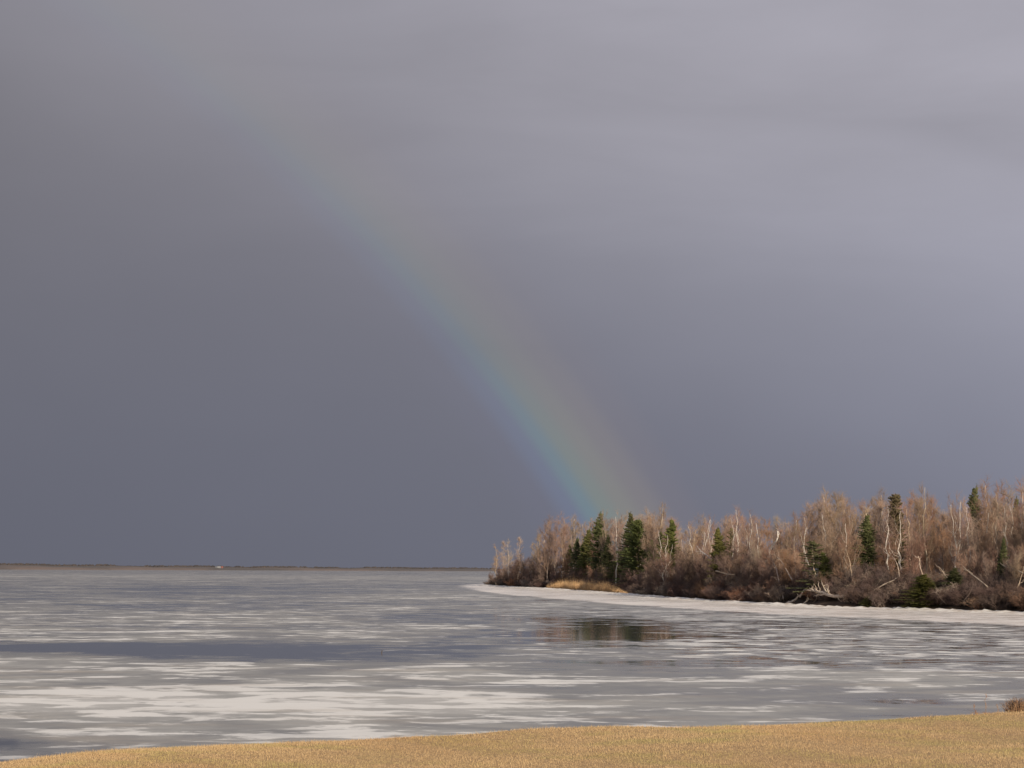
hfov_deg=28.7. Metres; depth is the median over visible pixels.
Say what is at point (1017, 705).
dry bush
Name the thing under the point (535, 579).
shrub
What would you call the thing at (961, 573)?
shrub
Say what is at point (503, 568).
alder bush
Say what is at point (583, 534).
poplar tree
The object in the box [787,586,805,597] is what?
shrub
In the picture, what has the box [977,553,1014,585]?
alder tree
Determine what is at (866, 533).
spruce tree
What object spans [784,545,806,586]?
alder tree
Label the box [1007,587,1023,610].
shrub
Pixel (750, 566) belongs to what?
alder bush
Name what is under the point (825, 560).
spruce tree
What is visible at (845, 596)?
shrub
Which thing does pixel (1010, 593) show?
shrub
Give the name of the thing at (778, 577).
fallen tree
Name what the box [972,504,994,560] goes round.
birch tree
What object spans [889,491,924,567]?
bare tree
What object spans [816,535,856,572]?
alder tree
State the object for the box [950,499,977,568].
poplar tree
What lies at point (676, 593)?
shrub
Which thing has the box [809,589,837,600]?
shrub
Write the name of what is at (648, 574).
alder bush
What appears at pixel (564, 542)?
poplar tree
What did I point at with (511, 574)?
alder bush
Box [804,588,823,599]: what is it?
shrub
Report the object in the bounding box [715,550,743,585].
alder bush
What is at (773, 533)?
poplar tree
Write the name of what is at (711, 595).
shrub
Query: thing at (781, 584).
shrub
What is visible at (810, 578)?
alder bush
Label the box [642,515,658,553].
bare tree
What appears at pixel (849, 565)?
dead trunk
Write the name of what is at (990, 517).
bare tree
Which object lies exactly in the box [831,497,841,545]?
poplar tree
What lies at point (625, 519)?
bare tree
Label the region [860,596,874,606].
spruce tree
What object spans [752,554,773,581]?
alder bush
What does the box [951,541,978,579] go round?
alder tree
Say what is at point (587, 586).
marsh grass
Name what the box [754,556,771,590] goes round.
alder bush
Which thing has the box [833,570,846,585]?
alder bush
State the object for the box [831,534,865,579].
alder tree
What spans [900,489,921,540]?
bare tree
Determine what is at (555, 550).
bare tree
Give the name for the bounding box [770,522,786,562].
poplar tree
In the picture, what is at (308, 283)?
sky
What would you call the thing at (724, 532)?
bare tree
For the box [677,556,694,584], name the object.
alder bush
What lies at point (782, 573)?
alder bush
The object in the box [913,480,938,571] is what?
poplar tree
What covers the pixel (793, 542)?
birch tree
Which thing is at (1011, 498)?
bare tree
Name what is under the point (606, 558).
spruce tree
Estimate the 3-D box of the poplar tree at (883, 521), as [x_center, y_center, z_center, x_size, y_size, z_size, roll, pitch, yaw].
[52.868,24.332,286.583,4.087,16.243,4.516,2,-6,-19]
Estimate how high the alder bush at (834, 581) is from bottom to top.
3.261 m
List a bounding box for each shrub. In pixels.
[497,578,507,585]
[503,578,514,585]
[520,577,530,586]
[533,577,545,585]
[533,581,547,587]
[606,582,628,589]
[621,584,643,593]
[629,585,645,593]
[642,584,659,594]
[652,583,662,595]
[654,581,672,596]
[664,577,676,595]
[666,582,675,596]
[668,581,684,596]
[681,583,694,597]
[683,588,701,597]
[692,580,706,594]
[693,585,707,598]
[698,582,723,599]
[701,578,717,596]
[701,581,718,598]
[703,576,718,585]
[706,585,728,599]
[711,580,727,588]
[716,590,734,600]
[724,572,736,586]
[725,585,751,600]
[726,581,745,591]
[731,584,743,600]
[737,588,759,600]
[744,586,766,601]
[747,576,766,591]
[748,576,760,588]
[751,589,769,601]
[759,591,780,602]
[762,574,779,591]
[763,585,792,602]
[766,586,792,599]
[770,575,790,594]
[781,587,793,598]
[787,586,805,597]
[791,584,809,599]
[800,586,824,600]
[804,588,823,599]
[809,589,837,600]
[819,582,845,598]
[824,586,850,598]
[833,583,860,602]
[837,562,861,584]
[837,571,861,593]
[843,564,864,577]
[843,583,875,603]
[843,584,873,604]
[848,561,886,581]
[848,577,873,589]
[854,584,885,602]
[859,572,893,588]
[861,573,885,589]
[867,588,894,606]
[873,565,905,578]
[874,562,897,578]
[875,571,901,591]
[877,581,907,603]
[879,583,901,603]
[882,568,913,588]
[886,567,918,579]
[890,590,914,604]
[893,571,918,589]
[894,586,917,604]
[902,585,925,603]
[906,575,941,591]
[906,593,932,607]
[908,567,929,579]
[911,566,939,578]
[919,587,941,604]
[927,587,948,604]
[929,577,948,586]
[931,582,962,603]
[931,588,961,604]
[934,581,974,606]
[939,569,966,586]
[949,589,975,604]
[956,577,994,588]
[959,580,989,605]
[960,593,994,609]
[963,572,986,580]
[963,575,1002,593]
[972,585,997,599]
[973,592,1012,610]
[980,587,1015,609]
[988,580,1022,606]
[999,587,1023,605]
[1004,577,1023,588]
[1005,591,1022,606]
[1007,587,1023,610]
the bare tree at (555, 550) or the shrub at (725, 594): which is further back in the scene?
the bare tree at (555, 550)
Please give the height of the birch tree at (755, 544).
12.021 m
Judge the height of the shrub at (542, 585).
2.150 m
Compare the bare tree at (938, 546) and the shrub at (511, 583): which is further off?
the shrub at (511, 583)
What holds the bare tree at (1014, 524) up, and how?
on the ground at (835, 602)
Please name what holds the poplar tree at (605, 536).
on the ground at (835, 602)
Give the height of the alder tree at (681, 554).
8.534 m
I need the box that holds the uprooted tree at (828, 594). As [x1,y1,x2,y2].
[807,582,841,601]
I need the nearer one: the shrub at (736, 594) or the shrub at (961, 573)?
the shrub at (961, 573)
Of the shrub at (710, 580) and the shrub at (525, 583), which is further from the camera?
the shrub at (525, 583)
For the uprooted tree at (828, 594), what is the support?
on the shore ice
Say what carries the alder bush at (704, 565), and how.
on the ground at (835, 602)
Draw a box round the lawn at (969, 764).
[0,712,1023,767]
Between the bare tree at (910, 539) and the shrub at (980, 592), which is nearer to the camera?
the shrub at (980, 592)
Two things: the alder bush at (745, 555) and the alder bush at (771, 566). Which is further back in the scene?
the alder bush at (745, 555)
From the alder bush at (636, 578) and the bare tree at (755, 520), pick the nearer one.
the bare tree at (755, 520)
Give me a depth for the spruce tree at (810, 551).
259.19 m
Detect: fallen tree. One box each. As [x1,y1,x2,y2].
[772,548,792,579]
[772,559,783,598]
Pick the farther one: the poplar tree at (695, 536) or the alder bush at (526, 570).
the alder bush at (526, 570)
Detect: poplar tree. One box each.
[491,545,501,584]
[495,540,510,574]
[499,540,513,575]
[508,537,525,576]
[530,537,539,564]
[534,529,542,562]
[536,525,547,563]
[549,539,560,570]
[558,520,566,577]
[566,526,576,553]
[567,517,581,548]
[568,512,578,550]
[571,519,583,551]
[578,522,588,554]
[579,516,593,552]
[598,509,610,554]
[640,508,656,551]
[654,503,667,549]
[675,528,683,557]
[677,533,687,559]
[684,521,692,554]
[688,528,698,557]
[737,523,743,556]
[768,530,777,559]
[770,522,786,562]
[814,492,835,547]
[815,487,841,541]
[817,489,838,546]
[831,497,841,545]
[837,496,851,555]
[840,510,860,556]
[850,522,867,557]
[853,505,874,564]
[870,507,883,564]
[873,487,890,566]
[874,499,887,566]
[874,500,890,569]
[898,507,923,561]
[910,495,932,567]
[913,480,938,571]
[929,511,953,573]
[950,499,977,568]
[961,518,979,570]
[972,480,991,549]
[978,497,1010,569]
[981,486,1005,562]
[994,500,1008,556]
[1005,479,1023,558]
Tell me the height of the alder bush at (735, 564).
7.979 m
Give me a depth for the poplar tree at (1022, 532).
238.69 m
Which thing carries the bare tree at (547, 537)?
on the ground at (835, 602)
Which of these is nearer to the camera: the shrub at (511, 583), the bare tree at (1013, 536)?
the bare tree at (1013, 536)
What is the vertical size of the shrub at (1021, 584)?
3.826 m
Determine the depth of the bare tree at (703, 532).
329.27 m
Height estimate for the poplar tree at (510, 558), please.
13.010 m
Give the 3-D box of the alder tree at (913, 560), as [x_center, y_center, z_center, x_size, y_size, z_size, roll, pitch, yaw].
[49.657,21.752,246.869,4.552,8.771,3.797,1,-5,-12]
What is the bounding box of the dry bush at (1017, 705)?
[1000,696,1023,711]
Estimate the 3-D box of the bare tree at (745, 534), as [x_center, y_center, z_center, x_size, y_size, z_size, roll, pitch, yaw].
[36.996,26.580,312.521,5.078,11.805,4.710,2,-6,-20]
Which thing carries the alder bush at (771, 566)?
on the ground at (835, 602)
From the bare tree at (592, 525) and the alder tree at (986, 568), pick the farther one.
the bare tree at (592, 525)
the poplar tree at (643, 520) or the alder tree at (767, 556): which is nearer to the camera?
the alder tree at (767, 556)
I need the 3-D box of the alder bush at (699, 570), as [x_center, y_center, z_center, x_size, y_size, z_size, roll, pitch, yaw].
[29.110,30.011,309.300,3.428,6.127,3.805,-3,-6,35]
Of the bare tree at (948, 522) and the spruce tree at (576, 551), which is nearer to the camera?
the bare tree at (948, 522)
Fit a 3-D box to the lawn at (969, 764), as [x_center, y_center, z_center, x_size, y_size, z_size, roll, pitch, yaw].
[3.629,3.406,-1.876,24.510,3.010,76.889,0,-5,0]
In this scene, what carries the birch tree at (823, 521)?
on the ground at (835, 602)
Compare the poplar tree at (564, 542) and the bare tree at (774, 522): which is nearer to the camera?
the bare tree at (774, 522)
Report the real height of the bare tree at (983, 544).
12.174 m
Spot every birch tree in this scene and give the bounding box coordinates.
[606,510,625,582]
[654,532,673,580]
[680,514,714,560]
[697,516,714,559]
[724,505,742,557]
[738,507,757,553]
[746,516,771,560]
[780,512,801,556]
[793,511,818,569]
[816,507,840,555]
[831,516,860,569]
[871,502,895,570]
[883,501,913,571]
[943,489,976,570]
[944,493,971,569]
[958,496,979,567]
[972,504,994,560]
[992,502,1015,562]
[1001,500,1022,559]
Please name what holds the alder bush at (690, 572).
on the ground at (835, 602)
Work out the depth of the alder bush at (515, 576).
509.12 m
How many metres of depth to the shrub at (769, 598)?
269.86 m
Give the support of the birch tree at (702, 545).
on the ground at (835, 602)
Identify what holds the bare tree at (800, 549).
on the ground at (835, 602)
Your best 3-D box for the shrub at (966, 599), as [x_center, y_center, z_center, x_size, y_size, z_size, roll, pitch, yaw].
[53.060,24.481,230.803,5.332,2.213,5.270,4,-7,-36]
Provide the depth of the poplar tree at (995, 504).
248.92 m
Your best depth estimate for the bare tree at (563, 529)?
477.67 m
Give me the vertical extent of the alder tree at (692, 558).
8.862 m
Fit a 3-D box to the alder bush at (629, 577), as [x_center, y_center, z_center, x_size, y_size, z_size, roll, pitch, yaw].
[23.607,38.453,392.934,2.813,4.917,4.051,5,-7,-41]
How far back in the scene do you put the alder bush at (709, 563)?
303.85 m
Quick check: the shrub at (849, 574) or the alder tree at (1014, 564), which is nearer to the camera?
the alder tree at (1014, 564)
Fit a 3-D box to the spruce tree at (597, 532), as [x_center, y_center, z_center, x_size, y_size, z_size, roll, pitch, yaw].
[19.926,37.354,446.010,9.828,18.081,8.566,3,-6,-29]
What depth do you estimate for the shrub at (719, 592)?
292.87 m
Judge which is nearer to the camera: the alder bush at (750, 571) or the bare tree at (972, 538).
the bare tree at (972, 538)
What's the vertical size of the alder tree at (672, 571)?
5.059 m
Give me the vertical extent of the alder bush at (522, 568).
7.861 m
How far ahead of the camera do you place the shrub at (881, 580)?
245.19 m
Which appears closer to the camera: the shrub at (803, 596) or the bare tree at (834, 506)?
the shrub at (803, 596)
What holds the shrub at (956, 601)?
on the ground at (835, 602)
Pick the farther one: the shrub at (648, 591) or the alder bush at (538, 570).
the alder bush at (538, 570)
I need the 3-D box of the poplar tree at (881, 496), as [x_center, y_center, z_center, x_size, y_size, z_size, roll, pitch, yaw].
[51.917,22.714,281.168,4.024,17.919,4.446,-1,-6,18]
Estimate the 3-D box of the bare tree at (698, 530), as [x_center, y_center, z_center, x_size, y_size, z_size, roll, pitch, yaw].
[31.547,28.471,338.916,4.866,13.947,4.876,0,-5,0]
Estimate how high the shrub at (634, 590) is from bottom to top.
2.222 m
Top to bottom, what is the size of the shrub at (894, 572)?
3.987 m
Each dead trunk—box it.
[762,528,778,572]
[845,550,852,582]
[963,566,987,586]
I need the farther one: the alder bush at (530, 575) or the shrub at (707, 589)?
the alder bush at (530, 575)
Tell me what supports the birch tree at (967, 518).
on the ground at (835, 602)
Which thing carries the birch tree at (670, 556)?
on the ground at (835, 602)
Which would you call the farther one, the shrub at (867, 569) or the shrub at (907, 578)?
the shrub at (867, 569)
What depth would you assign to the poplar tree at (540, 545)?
499.47 m
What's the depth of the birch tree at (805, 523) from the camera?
283.01 m
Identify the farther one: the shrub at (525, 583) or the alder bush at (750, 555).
the shrub at (525, 583)
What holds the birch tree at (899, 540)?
on the ground at (835, 602)
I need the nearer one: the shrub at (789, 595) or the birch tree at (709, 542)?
the shrub at (789, 595)
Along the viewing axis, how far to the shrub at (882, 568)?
249.19 m
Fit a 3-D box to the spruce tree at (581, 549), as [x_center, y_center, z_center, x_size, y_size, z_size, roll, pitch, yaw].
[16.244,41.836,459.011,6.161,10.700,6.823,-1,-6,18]
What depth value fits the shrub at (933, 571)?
244.29 m
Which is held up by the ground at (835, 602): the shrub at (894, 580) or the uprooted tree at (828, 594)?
the shrub at (894, 580)
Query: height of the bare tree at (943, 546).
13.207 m
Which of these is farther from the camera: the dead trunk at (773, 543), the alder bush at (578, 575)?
the alder bush at (578, 575)
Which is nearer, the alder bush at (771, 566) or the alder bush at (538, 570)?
the alder bush at (771, 566)
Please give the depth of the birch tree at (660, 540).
352.60 m
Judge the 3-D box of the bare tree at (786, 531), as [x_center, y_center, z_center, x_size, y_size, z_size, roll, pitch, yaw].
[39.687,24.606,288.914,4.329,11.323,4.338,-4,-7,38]
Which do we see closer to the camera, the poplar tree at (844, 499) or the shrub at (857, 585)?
the shrub at (857, 585)
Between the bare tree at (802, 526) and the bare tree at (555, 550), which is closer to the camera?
the bare tree at (802, 526)
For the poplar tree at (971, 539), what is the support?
on the ground at (835, 602)
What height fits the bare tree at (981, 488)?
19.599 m
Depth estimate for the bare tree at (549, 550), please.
485.33 m
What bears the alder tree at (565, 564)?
on the ground at (835, 602)
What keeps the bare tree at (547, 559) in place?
on the ground at (835, 602)
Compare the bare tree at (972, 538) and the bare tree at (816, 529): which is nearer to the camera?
the bare tree at (972, 538)
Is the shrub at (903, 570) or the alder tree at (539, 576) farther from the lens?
the alder tree at (539, 576)
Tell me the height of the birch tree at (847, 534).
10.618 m
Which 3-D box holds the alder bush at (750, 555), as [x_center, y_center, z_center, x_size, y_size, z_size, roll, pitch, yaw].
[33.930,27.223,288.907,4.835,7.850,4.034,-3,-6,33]
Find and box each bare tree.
[534,517,554,583]
[538,515,552,561]
[541,530,560,574]
[545,519,568,578]
[547,511,571,569]
[581,522,596,552]
[602,517,620,560]
[608,521,625,561]
[614,510,628,560]
[614,512,623,567]
[639,512,664,567]
[642,511,668,565]
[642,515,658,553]
[662,516,683,551]
[665,521,689,553]
[686,511,708,566]
[686,522,698,553]
[695,534,706,557]
[696,512,713,570]
[711,519,739,555]
[712,518,730,557]
[723,506,747,559]
[723,513,733,552]
[738,517,763,557]
[740,515,748,545]
[740,520,760,550]
[746,519,770,554]
[754,516,772,552]
[757,518,783,561]
[766,515,780,550]
[774,524,783,546]
[774,527,797,549]
[775,518,792,567]
[779,519,804,567]
[785,511,812,573]
[798,496,825,569]
[798,502,819,567]
[798,506,818,572]
[799,499,832,571]
[799,510,815,570]
[807,500,839,564]
[816,507,842,568]
[819,489,853,558]
[833,495,855,563]
[835,500,861,566]
[837,499,861,561]
[847,507,862,531]
[852,498,875,565]
[853,494,885,565]
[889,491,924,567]
[893,507,928,573]
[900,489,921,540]
[904,490,930,567]
[906,494,941,573]
[908,513,934,569]
[911,496,929,545]
[911,502,939,575]
[915,505,941,572]
[920,498,940,573]
[927,502,961,572]
[928,513,956,573]
[931,513,948,572]
[936,507,963,572]
[938,500,958,566]
[942,506,976,575]
[946,507,966,552]
[963,511,985,571]
[967,473,1008,560]
[968,513,994,574]
[969,517,997,575]
[970,478,1019,569]
[976,493,1015,568]
[991,483,1019,560]
[996,478,1020,535]
[996,504,1023,573]
[1001,477,1023,549]
[1002,505,1023,552]
[1009,511,1023,550]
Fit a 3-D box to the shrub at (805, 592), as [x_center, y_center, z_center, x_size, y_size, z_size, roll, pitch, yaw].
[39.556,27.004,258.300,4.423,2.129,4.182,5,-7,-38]
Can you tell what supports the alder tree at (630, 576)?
on the ground at (835, 602)
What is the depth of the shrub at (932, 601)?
234.66 m
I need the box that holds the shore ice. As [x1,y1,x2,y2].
[479,584,1023,614]
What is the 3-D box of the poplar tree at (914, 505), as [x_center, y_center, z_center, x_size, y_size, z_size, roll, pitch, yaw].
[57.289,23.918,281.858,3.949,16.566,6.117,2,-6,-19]
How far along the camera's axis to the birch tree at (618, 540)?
403.62 m
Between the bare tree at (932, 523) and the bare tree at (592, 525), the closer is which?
the bare tree at (932, 523)
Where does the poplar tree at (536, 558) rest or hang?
on the ground at (835, 602)
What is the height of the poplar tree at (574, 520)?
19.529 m
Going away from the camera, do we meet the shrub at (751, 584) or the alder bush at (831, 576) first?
the alder bush at (831, 576)
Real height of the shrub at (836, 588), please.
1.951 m
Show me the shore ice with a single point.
(797, 605)
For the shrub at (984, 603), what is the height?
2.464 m
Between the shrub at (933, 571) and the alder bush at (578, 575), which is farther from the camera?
the alder bush at (578, 575)
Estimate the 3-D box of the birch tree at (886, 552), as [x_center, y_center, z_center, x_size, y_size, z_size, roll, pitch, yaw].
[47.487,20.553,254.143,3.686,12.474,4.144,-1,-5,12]
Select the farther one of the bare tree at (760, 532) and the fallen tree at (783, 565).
the bare tree at (760, 532)
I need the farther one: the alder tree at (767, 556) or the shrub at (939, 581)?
the alder tree at (767, 556)
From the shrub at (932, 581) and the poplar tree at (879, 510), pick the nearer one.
the shrub at (932, 581)
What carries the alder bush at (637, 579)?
on the ground at (835, 602)
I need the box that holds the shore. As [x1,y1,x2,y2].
[0,565,557,570]
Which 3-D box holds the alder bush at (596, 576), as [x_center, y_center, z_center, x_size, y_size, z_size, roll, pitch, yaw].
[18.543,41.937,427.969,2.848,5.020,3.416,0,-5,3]
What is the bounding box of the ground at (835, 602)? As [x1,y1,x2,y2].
[532,586,1023,611]
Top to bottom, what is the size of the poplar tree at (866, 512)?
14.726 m
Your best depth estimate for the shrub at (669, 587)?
326.81 m
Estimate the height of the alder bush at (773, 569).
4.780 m
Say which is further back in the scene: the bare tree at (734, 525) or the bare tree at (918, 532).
the bare tree at (734, 525)
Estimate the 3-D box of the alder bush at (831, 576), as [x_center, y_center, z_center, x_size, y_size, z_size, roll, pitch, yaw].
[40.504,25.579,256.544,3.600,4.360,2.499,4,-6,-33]
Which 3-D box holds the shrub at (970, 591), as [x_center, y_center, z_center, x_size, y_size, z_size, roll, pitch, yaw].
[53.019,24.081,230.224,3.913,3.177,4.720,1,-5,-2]
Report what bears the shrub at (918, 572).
on the ground at (835, 602)
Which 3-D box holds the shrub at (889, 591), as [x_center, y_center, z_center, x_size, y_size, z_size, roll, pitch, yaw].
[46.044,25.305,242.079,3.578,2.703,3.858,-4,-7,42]
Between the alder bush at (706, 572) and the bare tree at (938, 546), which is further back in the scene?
the alder bush at (706, 572)
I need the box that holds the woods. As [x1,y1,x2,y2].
[0,563,557,569]
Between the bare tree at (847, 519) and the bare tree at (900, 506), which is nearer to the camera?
the bare tree at (847, 519)
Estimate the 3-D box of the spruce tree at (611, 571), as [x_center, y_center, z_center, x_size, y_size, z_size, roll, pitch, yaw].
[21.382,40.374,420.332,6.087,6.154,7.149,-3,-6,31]
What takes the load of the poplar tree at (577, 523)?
on the ground at (835, 602)
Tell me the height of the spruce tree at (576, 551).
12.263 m
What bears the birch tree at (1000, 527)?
on the ground at (835, 602)
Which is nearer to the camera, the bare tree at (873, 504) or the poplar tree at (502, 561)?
the bare tree at (873, 504)
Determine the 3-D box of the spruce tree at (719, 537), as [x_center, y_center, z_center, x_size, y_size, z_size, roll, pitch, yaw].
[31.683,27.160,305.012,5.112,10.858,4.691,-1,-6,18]
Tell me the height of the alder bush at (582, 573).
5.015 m
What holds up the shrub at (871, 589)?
on the ground at (835, 602)
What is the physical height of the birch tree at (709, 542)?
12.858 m
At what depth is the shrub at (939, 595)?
232.25 m
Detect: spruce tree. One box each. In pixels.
[562,545,573,574]
[564,537,583,581]
[572,528,594,575]
[576,545,590,578]
[583,511,613,576]
[596,535,615,576]
[601,562,618,578]
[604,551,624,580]
[613,519,644,584]
[614,511,636,577]
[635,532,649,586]
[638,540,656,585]
[654,517,679,581]
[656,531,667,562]
[703,526,730,582]
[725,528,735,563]
[786,540,836,600]
[807,551,831,587]
[850,514,882,574]
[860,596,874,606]
[887,493,908,571]
[894,573,942,607]
[934,567,963,600]
[963,484,984,576]
[996,537,1009,578]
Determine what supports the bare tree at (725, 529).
on the ground at (835, 602)
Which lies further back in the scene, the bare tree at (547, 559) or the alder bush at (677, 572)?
the bare tree at (547, 559)
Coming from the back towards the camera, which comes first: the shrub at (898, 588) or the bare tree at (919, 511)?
the bare tree at (919, 511)
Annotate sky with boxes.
[0,0,1023,568]
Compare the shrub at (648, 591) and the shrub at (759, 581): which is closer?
the shrub at (759, 581)
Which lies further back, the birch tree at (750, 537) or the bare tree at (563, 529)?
the bare tree at (563, 529)
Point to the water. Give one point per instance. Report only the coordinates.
(94, 660)
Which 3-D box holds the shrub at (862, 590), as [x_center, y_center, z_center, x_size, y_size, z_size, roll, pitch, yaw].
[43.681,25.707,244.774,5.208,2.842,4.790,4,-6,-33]
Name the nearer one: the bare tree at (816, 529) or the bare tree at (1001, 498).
the bare tree at (1001, 498)
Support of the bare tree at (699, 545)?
on the ground at (835, 602)
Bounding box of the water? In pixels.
[0,570,1023,761]
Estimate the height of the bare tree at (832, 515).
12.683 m
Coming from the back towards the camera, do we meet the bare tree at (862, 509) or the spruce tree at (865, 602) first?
the bare tree at (862, 509)
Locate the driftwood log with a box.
[786,594,804,602]
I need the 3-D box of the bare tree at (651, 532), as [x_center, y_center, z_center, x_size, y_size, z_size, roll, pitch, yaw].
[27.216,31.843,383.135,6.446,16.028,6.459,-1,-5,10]
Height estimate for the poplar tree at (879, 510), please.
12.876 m
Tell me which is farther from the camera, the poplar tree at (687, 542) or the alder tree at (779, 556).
the poplar tree at (687, 542)
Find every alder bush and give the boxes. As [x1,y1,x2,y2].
[499,564,506,581]
[505,559,518,579]
[512,568,525,582]
[513,556,529,579]
[519,558,531,578]
[522,558,535,582]
[523,562,531,580]
[527,562,536,581]
[533,560,546,581]
[538,560,552,580]
[553,569,561,580]
[568,569,578,581]
[573,567,583,579]
[577,569,586,580]
[594,570,602,582]
[619,575,632,585]
[622,568,637,585]
[632,573,642,585]
[633,571,645,587]
[644,557,664,588]
[644,563,657,586]
[650,552,672,583]
[652,561,665,582]
[659,549,693,579]
[671,560,691,581]
[675,548,696,587]
[675,557,686,582]
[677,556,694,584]
[693,560,708,585]
[694,555,713,583]
[700,549,736,581]
[703,551,726,580]
[712,545,741,581]
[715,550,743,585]
[722,547,750,582]
[729,547,757,584]
[739,552,763,580]
[739,558,756,585]
[740,554,764,584]
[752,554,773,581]
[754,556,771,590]
[765,566,777,584]
[766,555,780,579]
[776,569,786,582]
[789,568,805,587]
[797,574,809,587]
[805,569,815,588]
[809,570,824,594]
[818,567,837,590]
[824,578,840,598]
[828,574,842,586]
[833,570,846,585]
[849,568,863,585]
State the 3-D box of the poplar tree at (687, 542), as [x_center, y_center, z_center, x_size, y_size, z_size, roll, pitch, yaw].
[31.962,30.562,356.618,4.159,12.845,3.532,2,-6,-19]
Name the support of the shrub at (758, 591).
on the ground at (835, 602)
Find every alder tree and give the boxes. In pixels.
[536,562,553,582]
[558,555,572,579]
[586,564,593,578]
[626,565,640,584]
[664,568,676,580]
[673,544,699,567]
[683,543,703,583]
[693,546,710,577]
[744,540,784,579]
[760,540,798,577]
[772,547,797,578]
[777,545,798,583]
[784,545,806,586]
[815,533,840,578]
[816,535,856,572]
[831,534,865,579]
[834,530,856,575]
[872,530,899,572]
[898,527,931,576]
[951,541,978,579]
[966,545,998,579]
[971,546,1007,578]
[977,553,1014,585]
[981,547,1009,584]
[999,546,1023,585]
[1000,539,1023,582]
[1007,548,1023,579]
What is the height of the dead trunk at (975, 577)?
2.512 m
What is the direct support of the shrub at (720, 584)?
on the ground at (835, 602)
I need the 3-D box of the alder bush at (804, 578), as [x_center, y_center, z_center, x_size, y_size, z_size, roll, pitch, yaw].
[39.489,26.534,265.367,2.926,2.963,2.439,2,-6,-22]
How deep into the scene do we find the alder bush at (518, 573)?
503.31 m
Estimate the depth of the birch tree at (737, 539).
301.92 m
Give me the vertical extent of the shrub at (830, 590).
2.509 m
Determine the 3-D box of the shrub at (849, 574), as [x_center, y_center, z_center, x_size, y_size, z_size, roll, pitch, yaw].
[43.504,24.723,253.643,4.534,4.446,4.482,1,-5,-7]
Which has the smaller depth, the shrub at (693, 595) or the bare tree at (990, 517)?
the bare tree at (990, 517)
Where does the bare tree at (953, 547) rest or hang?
on the ground at (835, 602)
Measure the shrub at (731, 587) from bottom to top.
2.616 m
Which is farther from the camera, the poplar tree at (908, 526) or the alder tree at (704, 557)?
the alder tree at (704, 557)
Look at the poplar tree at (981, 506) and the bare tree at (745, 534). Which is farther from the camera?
the bare tree at (745, 534)
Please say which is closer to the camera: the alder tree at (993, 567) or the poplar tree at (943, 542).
the alder tree at (993, 567)
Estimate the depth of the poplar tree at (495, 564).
542.94 m
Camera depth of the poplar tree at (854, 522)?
275.79 m
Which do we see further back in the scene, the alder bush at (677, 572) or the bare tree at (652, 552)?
the bare tree at (652, 552)
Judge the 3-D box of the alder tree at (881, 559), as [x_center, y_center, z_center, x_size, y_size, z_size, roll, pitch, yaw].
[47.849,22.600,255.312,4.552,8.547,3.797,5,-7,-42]
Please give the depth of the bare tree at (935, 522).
290.04 m
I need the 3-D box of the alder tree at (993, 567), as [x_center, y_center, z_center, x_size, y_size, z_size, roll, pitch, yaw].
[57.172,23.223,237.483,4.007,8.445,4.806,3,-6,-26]
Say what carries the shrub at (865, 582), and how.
on the ground at (835, 602)
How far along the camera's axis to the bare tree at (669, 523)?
369.70 m
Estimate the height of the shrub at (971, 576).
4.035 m
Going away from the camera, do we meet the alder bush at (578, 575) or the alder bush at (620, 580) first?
the alder bush at (620, 580)
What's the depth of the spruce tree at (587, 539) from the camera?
457.62 m
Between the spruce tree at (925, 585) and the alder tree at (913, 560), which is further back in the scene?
the alder tree at (913, 560)
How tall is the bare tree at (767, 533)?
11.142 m
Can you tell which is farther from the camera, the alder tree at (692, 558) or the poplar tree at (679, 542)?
the poplar tree at (679, 542)
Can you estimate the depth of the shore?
3489.47 m
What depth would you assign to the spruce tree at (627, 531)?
413.46 m
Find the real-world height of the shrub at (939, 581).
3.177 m
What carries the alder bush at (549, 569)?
on the ground at (835, 602)
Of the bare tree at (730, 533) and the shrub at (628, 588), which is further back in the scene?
the shrub at (628, 588)
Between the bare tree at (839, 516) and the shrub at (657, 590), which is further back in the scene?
the shrub at (657, 590)
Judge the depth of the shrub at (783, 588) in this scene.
268.02 m
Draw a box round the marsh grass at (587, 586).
[547,576,627,592]
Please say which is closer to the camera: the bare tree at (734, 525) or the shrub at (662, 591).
the bare tree at (734, 525)
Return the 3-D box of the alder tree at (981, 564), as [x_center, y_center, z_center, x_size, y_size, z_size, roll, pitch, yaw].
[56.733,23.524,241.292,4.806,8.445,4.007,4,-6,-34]
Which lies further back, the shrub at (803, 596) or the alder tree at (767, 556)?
the alder tree at (767, 556)
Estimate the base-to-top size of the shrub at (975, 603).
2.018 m

